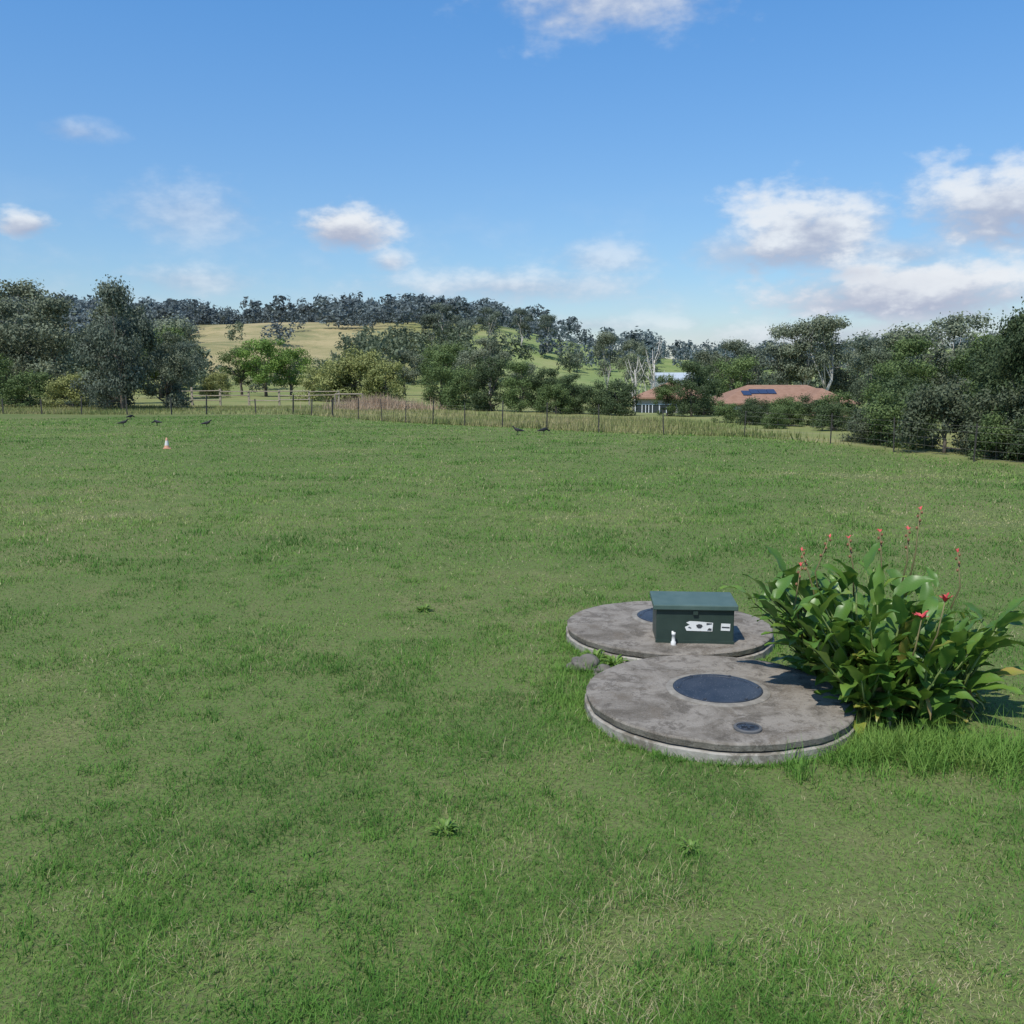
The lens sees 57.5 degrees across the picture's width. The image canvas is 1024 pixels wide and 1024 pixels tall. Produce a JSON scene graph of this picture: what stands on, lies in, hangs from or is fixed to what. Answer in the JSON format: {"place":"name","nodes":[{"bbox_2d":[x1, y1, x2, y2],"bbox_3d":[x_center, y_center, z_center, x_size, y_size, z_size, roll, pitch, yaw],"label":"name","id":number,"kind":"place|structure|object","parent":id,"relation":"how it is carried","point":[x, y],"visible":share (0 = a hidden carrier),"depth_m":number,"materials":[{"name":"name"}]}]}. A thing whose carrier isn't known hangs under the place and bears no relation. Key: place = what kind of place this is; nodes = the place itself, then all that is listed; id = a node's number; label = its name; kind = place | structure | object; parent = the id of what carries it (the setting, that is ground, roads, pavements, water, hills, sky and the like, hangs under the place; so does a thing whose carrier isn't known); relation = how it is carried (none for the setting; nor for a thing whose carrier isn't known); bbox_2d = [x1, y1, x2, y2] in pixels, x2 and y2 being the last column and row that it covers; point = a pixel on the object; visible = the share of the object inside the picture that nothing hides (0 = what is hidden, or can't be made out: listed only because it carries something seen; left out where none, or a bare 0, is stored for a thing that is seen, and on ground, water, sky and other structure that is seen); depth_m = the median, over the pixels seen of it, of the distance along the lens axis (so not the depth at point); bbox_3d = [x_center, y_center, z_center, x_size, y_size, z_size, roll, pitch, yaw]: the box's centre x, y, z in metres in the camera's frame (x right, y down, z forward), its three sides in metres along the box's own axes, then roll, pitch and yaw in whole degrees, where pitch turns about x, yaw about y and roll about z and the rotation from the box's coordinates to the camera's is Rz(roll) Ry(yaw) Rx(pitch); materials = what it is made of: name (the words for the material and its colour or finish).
{"place":"outdoors","nodes":[
{"label":"outdoors","id":0,"kind":"place"},
{"bbox_2d":[0,404,908,452],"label":"long dry grass","id":1,"kind":"structure","parent":0,"point":[586,422],"depth_m":52.30,"materials":[{"name":"plant"}]},
{"bbox_2d":[0,322,1023,1023],"bbox_3d":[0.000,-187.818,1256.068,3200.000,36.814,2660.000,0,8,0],"label":"ground","id":2,"kind":"structure","parent":0,"point":[318,340],"depth_m":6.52,"materials":[{"name":"green plant"}]},
{"bbox_2d":[0,353,19,395],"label":"tree","id":3,"kind":"object","parent":2,"relation":"on","point":[4,364],"visible":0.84,"depth_m":79.65,"materials":[{"name":"green plant"}]},
{"bbox_2d":[0,291,48,402],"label":"tree","id":4,"kind":"object","parent":2,"relation":"on","point":[5,305],"visible":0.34,"depth_m":87.04,"materials":[{"name":"green plant"}]},
{"bbox_2d":[0,369,54,407],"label":"shrub","id":5,"kind":"object","parent":2,"relation":"on","point":[16,393],"visible":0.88,"depth_m":76.89,"materials":[{"name":"green plant"}]},
{"bbox_2d":[0,278,79,401],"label":"eucalyptus tree","id":6,"kind":"object","parent":2,"relation":"on","point":[21,290],"visible":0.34,"depth_m":93.45,"materials":[{"name":"green plant"}]},
{"bbox_2d":[0,289,87,404],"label":"tree","id":7,"kind":"object","parent":2,"relation":"on","point":[49,307],"visible":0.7,"depth_m":85.30,"materials":[{"name":"green plant"}]},
{"bbox_2d":[36,371,95,407],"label":"shrub","id":8,"kind":"object","parent":2,"relation":"on","point":[59,387],"visible":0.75,"depth_m":75.27,"materials":[{"name":"green plant"}]},
{"bbox_2d":[66,311,142,408],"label":"tree","id":9,"kind":"object","parent":2,"relation":"on","point":[94,346],"visible":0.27,"depth_m":71.80,"materials":[{"name":"green plant"}]},
{"bbox_2d":[69,298,158,372],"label":"eucalyptus tree","id":10,"kind":"object","parent":2,"relation":"on","point":[98,309],"visible":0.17,"depth_m":88.85,"materials":[{"name":"green plant"}]},
{"bbox_2d":[76,274,160,409],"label":"tree","id":11,"kind":"object","parent":2,"relation":"on","point":[121,381],"visible":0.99,"depth_m":69.32,"materials":[{"name":"green plant"}]},
{"bbox_2d":[140,324,186,397],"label":"tree","id":12,"kind":"object","parent":2,"relation":"on","point":[162,331],"visible":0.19,"depth_m":112.93,"materials":[{"name":"green plant"}]},
{"bbox_2d":[134,329,195,408],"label":"tree","id":13,"kind":"object","parent":2,"relation":"on","point":[172,388],"visible":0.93,"depth_m":71.77,"materials":[{"name":"green plant"}]},
{"bbox_2d":[134,313,198,397],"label":"tree","id":14,"kind":"object","parent":2,"relation":"on","point":[178,323],"visible":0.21,"depth_m":115.15,"materials":[{"name":"green plant"}]},
{"bbox_2d":[145,337,210,389],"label":"tree","id":15,"kind":"object","parent":2,"relation":"on","point":[183,348],"visible":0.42,"depth_m":109.91,"materials":[{"name":"green plant"}]},
{"bbox_2d":[198,371,233,397],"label":"shrub","id":16,"kind":"object","parent":2,"relation":"on","point":[222,384],"visible":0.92,"depth_m":116.58,"materials":[{"name":"green plant"}]},
{"bbox_2d":[215,343,263,394],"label":"tree","id":17,"kind":"object","parent":2,"relation":"on","point":[239,378],"visible":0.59,"depth_m":131.10,"materials":[{"name":"green plant"}]},
{"bbox_2d":[182,387,339,405],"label":"timber fence","id":18,"kind":"object","parent":2,"relation":"on","point":[248,395],"visible":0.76,"depth_m":84.37,"materials":[{"name":"wood"}]},
{"bbox_2d":[230,334,296,396],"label":"tree","id":19,"kind":"object","parent":2,"relation":"on","point":[263,346],"visible":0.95,"depth_m":127.22,"materials":[{"name":"green plant"}]},
{"bbox_2d":[264,345,318,394],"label":"tree","id":20,"kind":"object","parent":2,"relation":"on","point":[292,381],"visible":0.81,"depth_m":130.10,"materials":[{"name":"green plant"}]},
{"bbox_2d":[290,355,348,401],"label":"shrub","id":21,"kind":"object","parent":2,"relation":"on","point":[309,385],"visible":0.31,"depth_m":101.88,"materials":[{"name":"green plant"}]},
{"bbox_2d":[315,370,358,400],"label":"shrub","id":22,"kind":"object","parent":2,"relation":"on","point":[350,380],"visible":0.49,"depth_m":99.17,"materials":[{"name":"green plant"}]},
{"bbox_2d":[313,343,392,401],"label":"shrub","id":23,"kind":"object","parent":2,"relation":"on","point":[361,364],"visible":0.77,"depth_m":97.52,"materials":[{"name":"green plant"}]},
{"bbox_2d":[295,392,453,410],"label":"dead brush","id":24,"kind":"object","parent":2,"relation":"on","point":[366,403],"visible":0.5,"depth_m":70.44,"materials":[{"name":"plant"}]},
{"bbox_2d":[351,357,409,400],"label":"shrub","id":25,"kind":"object","parent":2,"relation":"on","point":[395,383],"visible":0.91,"depth_m":96.47,"materials":[{"name":"green plant"}]},
{"bbox_2d":[382,348,427,395],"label":"tree","id":26,"kind":"object","parent":2,"relation":"on","point":[413,375],"visible":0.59,"depth_m":137.44,"materials":[{"name":"green plant"}]},
{"bbox_2d":[418,313,445,346],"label":"eucalyptus tree","id":27,"kind":"object","parent":2,"relation":"on","point":[425,322],"visible":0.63,"depth_m":256.61,"materials":[{"name":"green plant"}]},
{"bbox_2d":[416,350,458,408],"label":"tree","id":28,"kind":"object","parent":2,"relation":"on","point":[443,373],"visible":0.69,"depth_m":73.81,"materials":[{"name":"green plant"}]},
{"bbox_2d":[417,340,467,386],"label":"tree","id":29,"kind":"object","parent":2,"relation":"on","point":[452,348],"visible":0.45,"depth_m":132.07,"materials":[{"name":"green plant"}]},
{"bbox_2d":[425,816,460,834],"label":"weed","id":30,"kind":"object","parent":2,"relation":"on","point":[444,823],"visible":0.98,"depth_m":4.88,"materials":[{"name":"green plant"}]},
{"bbox_2d":[428,302,463,340],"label":"eucalyptus tree","id":31,"kind":"object","parent":2,"relation":"on","point":[441,308],"visible":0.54,"depth_m":254.42,"materials":[{"name":"green plant"}]},
{"bbox_2d":[438,364,480,410],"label":"shrub","id":32,"kind":"object","parent":2,"relation":"on","point":[454,392],"visible":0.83,"depth_m":70.90,"materials":[{"name":"green plant"}]},
{"bbox_2d":[450,350,495,389],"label":"tree","id":33,"kind":"object","parent":2,"relation":"on","point":[465,360],"visible":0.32,"depth_m":126.87,"materials":[{"name":"green plant"}]},
{"bbox_2d":[1,321,969,405],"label":"woodland","id":34,"kind":"object","parent":2,"relation":"on","point":[390,342],"visible":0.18,"depth_m":224.63,"materials":[{"name":"green plant"}]},
{"bbox_2d":[474,306,501,336],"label":"eucalyptus tree","id":35,"kind":"object","parent":2,"relation":"on","point":[487,323],"visible":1,"depth_m":284.54,"materials":[{"name":"green plant"}]},
{"bbox_2d":[463,355,514,410],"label":"tree","id":36,"kind":"object","parent":2,"relation":"on","point":[481,401],"visible":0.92,"depth_m":68.90,"materials":[{"name":"green plant"}]},
{"bbox_2d":[467,336,513,385],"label":"eucalyptus tree","id":37,"kind":"object","parent":2,"relation":"on","point":[485,343],"visible":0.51,"depth_m":125.90,"materials":[{"name":"green plant"}]},
{"bbox_2d":[0,290,995,370],"bbox_3d":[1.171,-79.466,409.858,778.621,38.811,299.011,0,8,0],"label":"hill forest","id":38,"kind":"object","parent":2,"relation":"on","point":[359,312],"visible":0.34,"depth_m":341.14,"materials":[{"name":"green plant"}]},
{"bbox_2d":[1,395,1023,462],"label":"wire fence","id":39,"kind":"object","parent":2,"relation":"on","point":[663,426],"visible":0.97,"depth_m":43.45,"materials":[{"name":"metal"}]},
{"bbox_2d":[498,358,540,412],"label":"tree","id":40,"kind":"object","parent":2,"relation":"on","point":[514,402],"visible":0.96,"depth_m":67.08,"materials":[{"name":"green plant"}]},
{"bbox_2d":[510,307,533,344],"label":"eucalyptus tree","id":41,"kind":"object","parent":2,"relation":"on","point":[523,325],"visible":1,"depth_m":294.39,"materials":[{"name":"green plant"}]},
{"bbox_2d":[524,366,559,412],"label":"tree","id":42,"kind":"object","parent":2,"relation":"on","point":[544,380],"visible":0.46,"depth_m":66.83,"materials":[{"name":"green plant"}]},
{"bbox_2d":[537,312,557,352],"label":"eucalyptus tree","id":43,"kind":"object","parent":2,"relation":"on","point":[548,318],"visible":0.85,"depth_m":293.27,"materials":[{"name":"green plant"}]},
{"bbox_2d":[529,379,578,414],"bbox_3d":[2.921,-7.831,63.755,3.521,2.454,3.228,0,8,0],"label":"shrub","id":44,"kind":"object","parent":2,"relation":"on","point":[556,392],"visible":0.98,"depth_m":63.18,"materials":[{"name":"green plant"}]},
{"bbox_2d":[551,373,587,413],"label":"tree","id":45,"kind":"object","parent":2,"relation":"on","point":[568,379],"visible":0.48,"depth_m":65.21,"materials":[{"name":"green plant"}]},
{"bbox_2d":[566,654,599,671],"bbox_3d":[0.581,1.235,7.672,0.280,0.142,0.248,0,8,0],"label":"rock","id":46,"kind":"object","parent":2,"relation":"on","point":[589,658],"visible":0.71,"depth_m":7.61,"materials":[{"name":"grey stone"}]},
{"bbox_2d":[571,376,612,414],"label":"shrub","id":47,"kind":"object","parent":2,"relation":"on","point":[589,393],"visible":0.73,"depth_m":63.19,"materials":[{"name":"green plant"}]},
{"bbox_2d":[592,329,625,389],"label":"eucalyptus tree","id":48,"kind":"object","parent":2,"relation":"on","point":[607,339],"visible":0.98,"depth_m":167.55,"materials":[{"name":"green plant"}]},
{"bbox_2d":[597,379,642,415],"bbox_3d":[7.089,-7.545,61.433,3.101,2.658,3.033,4,9,25],"label":"shrub","id":49,"kind":"object","parent":2,"relation":"on","point":[611,405],"visible":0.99,"depth_m":61.20,"materials":[{"name":"green plant"}]},
{"bbox_2d":[619,337,650,409],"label":"eucalyptus tree","id":50,"kind":"object","parent":2,"relation":"on","point":[629,344],"visible":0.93,"depth_m":162.69,"materials":[{"name":"green plant"}]},
{"bbox_2d":[639,341,664,390],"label":"dead tree","id":51,"kind":"object","parent":2,"relation":"on","point":[653,374],"visible":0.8,"depth_m":146.26,"materials":[{"name":"grey wood"}]},
{"bbox_2d":[651,374,683,415],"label":"tree","id":52,"kind":"object","parent":2,"relation":"on","point":[668,390],"visible":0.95,"depth_m":60.48,"materials":[{"name":"green plant"}]},
{"bbox_2d":[633,382,701,412],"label":"brick house","id":53,"kind":"structure","parent":2,"relation":"on","point":[648,397],"depth_m":108.36,"materials":[{"name":"ceramic"}]},
{"bbox_2d":[566,601,773,662],"bbox_3d":[1.436,1.151,8.547,1.884,0.314,1.884,0,8,0],"label":"septic tank","id":54,"kind":"object","parent":2,"relation":"on","point":[624,629],"visible":0.46,"depth_m":8.15,"materials":[{"name":"concrete"}]},
{"bbox_2d":[650,591,738,643],"bbox_3d":[1.560,0.909,8.069,0.706,0.355,0.436,1,8,4],"label":"control box","id":55,"kind":"object","parent":54,"relation":"on","point":[698,617],"visible":1,"depth_m":7.89,"materials":[{"name":"green paint"}]},
{"bbox_2d":[672,358,712,416],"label":"tree","id":56,"kind":"object","parent":2,"relation":"on","point":[687,404],"visible":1,"depth_m":59.21,"materials":[{"name":"green plant"}]},
{"bbox_2d":[682,346,726,389],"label":"tree","id":57,"kind":"object","parent":2,"relation":"on","point":[704,357],"visible":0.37,"depth_m":177.15,"materials":[{"name":"green plant"}]},
{"bbox_2d":[690,364,725,415],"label":"tree","id":58,"kind":"object","parent":2,"relation":"on","point":[717,392],"visible":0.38,"depth_m":62.28,"materials":[{"name":"green plant"}]},
{"bbox_2d":[584,655,855,764],"bbox_3d":[1.474,1.416,6.689,1.908,0.314,1.906,0,8,0],"label":"septic tank","id":59,"kind":"object","parent":2,"relation":"on","point":[715,708],"visible":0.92,"depth_m":6.33,"materials":[{"name":"concrete"}]},
{"bbox_2d":[710,399,742,423],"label":"shrub","id":60,"kind":"object","parent":2,"relation":"on","point":[728,412],"visible":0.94,"depth_m":50.49,"materials":[{"name":"green plant"}]},
{"bbox_2d":[708,339,751,389],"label":"eucalyptus tree","id":61,"kind":"object","parent":2,"relation":"on","point":[732,346],"visible":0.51,"depth_m":173.14,"materials":[{"name":"green plant"}]},
{"bbox_2d":[712,354,762,392],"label":"tree","id":62,"kind":"object","parent":2,"relation":"on","point":[737,368],"visible":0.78,"depth_m":149.77,"materials":[{"name":"green plant"}]},
{"bbox_2d":[734,401,763,425],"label":"shrub","id":63,"kind":"object","parent":2,"relation":"on","point":[752,410],"visible":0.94,"depth_m":48.44,"materials":[{"name":"green plant"}]},
{"bbox_2d":[736,395,770,422],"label":"shrub","id":64,"kind":"object","parent":2,"relation":"on","point":[766,405],"visible":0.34,"depth_m":50.00,"materials":[{"name":"green plant"}]},
{"bbox_2d":[728,342,792,385],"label":"tree","id":65,"kind":"object","parent":2,"relation":"on","point":[757,353],"visible":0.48,"depth_m":157.02,"materials":[{"name":"green plant"}]},
{"bbox_2d":[758,404,790,428],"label":"shrub","id":66,"kind":"object","parent":2,"relation":"on","point":[779,415],"visible":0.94,"depth_m":45.18,"materials":[{"name":"green plant"}]},
{"bbox_2d":[709,385,856,416],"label":"brick house","id":67,"kind":"structure","parent":2,"relation":"on","point":[738,396],"depth_m":127.00,"materials":[{"name":"ceramic"}]},
{"bbox_2d":[760,322,806,384],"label":"eucalyptus tree","id":68,"kind":"object","parent":2,"relation":"on","point":[779,331],"visible":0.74,"depth_m":157.03,"materials":[{"name":"green plant"}]},
{"bbox_2d":[767,394,806,423],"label":"shrub","id":69,"kind":"object","parent":2,"relation":"on","point":[787,401],"visible":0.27,"depth_m":48.96,"materials":[{"name":"green plant"}]},
{"bbox_2d":[769,399,807,426],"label":"shrub","id":70,"kind":"object","parent":2,"relation":"on","point":[791,411],"visible":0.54,"depth_m":47.01,"materials":[{"name":"green plant"}]},
{"bbox_2d":[773,318,840,384],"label":"eucalyptus tree","id":71,"kind":"object","parent":2,"relation":"on","point":[799,329],"visible":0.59,"depth_m":154.73,"materials":[{"name":"green plant"}]},
{"bbox_2d":[790,393,830,425],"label":"shrub","id":72,"kind":"object","parent":2,"relation":"on","point":[809,406],"visible":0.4,"depth_m":48.04,"materials":[{"name":"green plant"}]},
{"bbox_2d":[794,311,867,390],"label":"eucalyptus tree","id":73,"kind":"object","parent":2,"relation":"on","point":[828,326],"visible":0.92,"depth_m":152.01,"materials":[{"name":"green plant"}]},
{"bbox_2d":[810,399,851,430],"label":"shrub","id":74,"kind":"object","parent":2,"relation":"on","point":[834,409],"visible":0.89,"depth_m":43.03,"materials":[{"name":"green plant"}]},
{"bbox_2d":[807,388,859,426],"bbox_3d":[16.344,-5.269,47.426,2.561,2.021,2.619,6,10,38],"label":"shrub","id":75,"kind":"object","parent":2,"relation":"on","point":[844,397],"visible":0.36,"depth_m":47.15,"materials":[{"name":"green plant"}]},
{"bbox_2d":[816,349,869,395],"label":"tree","id":76,"kind":"object","parent":2,"relation":"on","point":[838,374],"visible":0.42,"depth_m":156.99,"materials":[{"name":"green plant"}]},
{"bbox_2d":[837,404,896,443],"bbox_3d":[13.368,-3.375,34.831,2.283,1.729,2.297,-1,8,-6],"label":"shrub","id":77,"kind":"object","parent":2,"relation":"on","point":[854,428],"visible":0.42,"depth_m":34.47,"materials":[{"name":"green plant"}]},
{"bbox_2d":[720,506,1023,736],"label":"canna plant","id":78,"kind":"object","parent":2,"relation":"on","point":[875,653],"visible":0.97,"depth_m":6.33,"materials":[{"name":"green plant"}]},
{"bbox_2d":[845,347,909,419],"bbox_3d":[17.366,-5.854,44.474,2.862,4.084,2.762,7,11,40],"label":"tree","id":79,"kind":"object","parent":2,"relation":"on","point":[872,358],"visible":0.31,"depth_m":44.46,"materials":[{"name":"green plant"}]},
{"bbox_2d":[841,330,913,386],"bbox_3d":[26.177,-9.532,65.248,6.443,6.424,5.984,-5,9,-30],"label":"tree","id":80,"kind":"object","parent":2,"relation":"on","point":[864,343],"visible":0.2,"depth_m":64.91,"materials":[{"name":"green plant"}]},
{"bbox_2d":[861,360,917,432],"bbox_3d":[15.909,-4.778,39.269,2.496,3.371,2.673,4,9,26],"label":"tree","id":81,"kind":"object","parent":2,"relation":"on","point":[892,370],"visible":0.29,"depth_m":39.01,"materials":[{"name":"green plant"}]},
{"bbox_2d":[853,376,940,443],"bbox_3d":[14.143,-3.715,34.406,3.307,2.561,3.032,6,10,35],"label":"shrub","id":82,"kind":"object","parent":2,"relation":"on","point":[902,396],"visible":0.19,"depth_m":34.29,"materials":[{"name":"green plant"}]},
{"bbox_2d":[860,386,942,449],"bbox_3d":[13.567,-3.288,32.461,2.847,2.269,2.864,2,8,14],"label":"shrub","id":83,"kind":"object","parent":2,"relation":"on","point":[885,415],"visible":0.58,"depth_m":32.56,"materials":[{"name":"green plant"}]},
{"bbox_2d":[863,332,939,389],"bbox_3d":[22.759,-7.785,54.427,4.479,5.298,4.640,3,9,23],"label":"tree","id":84,"kind":"object","parent":2,"relation":"on","point":[913,346],"visible":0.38,"depth_m":53.58,"materials":[{"name":"green plant"}]},
{"bbox_2d":[877,374,930,441],"bbox_3d":[14.920,-3.945,35.770,2.318,2.653,2.501,-5,10,-32],"label":"tree","id":85,"kind":"object","parent":2,"relation":"on","point":[902,381],"visible":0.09,"depth_m":35.40,"materials":[{"name":"green plant"}]},
{"bbox_2d":[863,321,963,389],"bbox_3d":[25.762,-8.868,59.437,5.984,6.424,6.443,2,8,11],"label":"tree","id":86,"kind":"object","parent":2,"relation":"on","point":[939,357],"visible":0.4,"depth_m":57.88,"materials":[{"name":"green plant"}]},
{"bbox_2d":[891,373,985,454],"bbox_3d":[14.040,-3.167,30.283,3.445,2.667,3.158,5,9,30],"label":"shrub","id":87,"kind":"object","parent":2,"relation":"on","point":[932,402],"visible":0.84,"depth_m":29.87,"materials":[{"name":"green plant"}]},
{"bbox_2d":[915,309,997,420],"bbox_3d":[29.071,-9.383,61.048,5.710,7.556,5.363,0,8,0],"label":"eucalyptus tree","id":88,"kind":"object","parent":2,"relation":"on","point":[958,326],"visible":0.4,"depth_m":59.89,"materials":[{"name":"green plant"}]},
{"bbox_2d":[937,330,1001,412],"bbox_3d":[26.942,-7.590,53.387,4.982,5.655,4.651,-6,10,-36],"label":"tree","id":89,"kind":"object","parent":2,"relation":"on","point":[958,364],"visible":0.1,"depth_m":52.98,"materials":[{"name":"green plant"}]},
{"bbox_2d":[958,382,1023,459],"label":"shrub","id":90,"kind":"object","parent":2,"relation":"on","point":[987,401],"visible":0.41,"depth_m":28.27,"materials":[{"name":"green plant"}]},
{"bbox_2d":[960,334,1023,418],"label":"tree","id":91,"kind":"object","parent":2,"relation":"on","point":[988,381],"visible":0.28,"depth_m":31.63,"materials":[{"name":"green plant"}]},
{"bbox_2d":[960,306,1023,411],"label":"tree","id":92,"kind":"object","parent":2,"relation":"on","point":[1013,324],"visible":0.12,"depth_m":33.94,"materials":[{"name":"green plant"}]},
{"bbox_2d":[964,408,1021,459],"bbox_3d":[14.638,-2.283,27.689,2.153,1.621,2.140,5,9,30],"label":"shrub","id":93,"kind":"object","parent":2,"relation":"on","point":[998,435],"visible":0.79,"depth_m":27.47,"materials":[{"name":"green plant"}]},
{"bbox_2d":[976,296,1023,458],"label":"tree","id":94,"kind":"object","parent":2,"relation":"on","point":[1012,353],"visible":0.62,"depth_m":27.97,"materials":[{"name":"green plant"}]},
{"bbox_2d":[998,414,1023,459],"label":"shrub","id":95,"kind":"object","parent":2,"relation":"on","point":[1017,435],"visible":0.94,"depth_m":26.62,"materials":[{"name":"green plant"}]},
{"bbox_2d":[0,414,1023,585],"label":"lawn grass","id":96,"kind":"structure","parent":0,"point":[494,500],"depth_m":19.13,"materials":[{"name":"green plant"}]},
{"bbox_2d":[0,0,1023,358],"label":"sky","id":97,"kind":"structure","parent":0,"point":[698,171],"materials":[{"name":"blue"}]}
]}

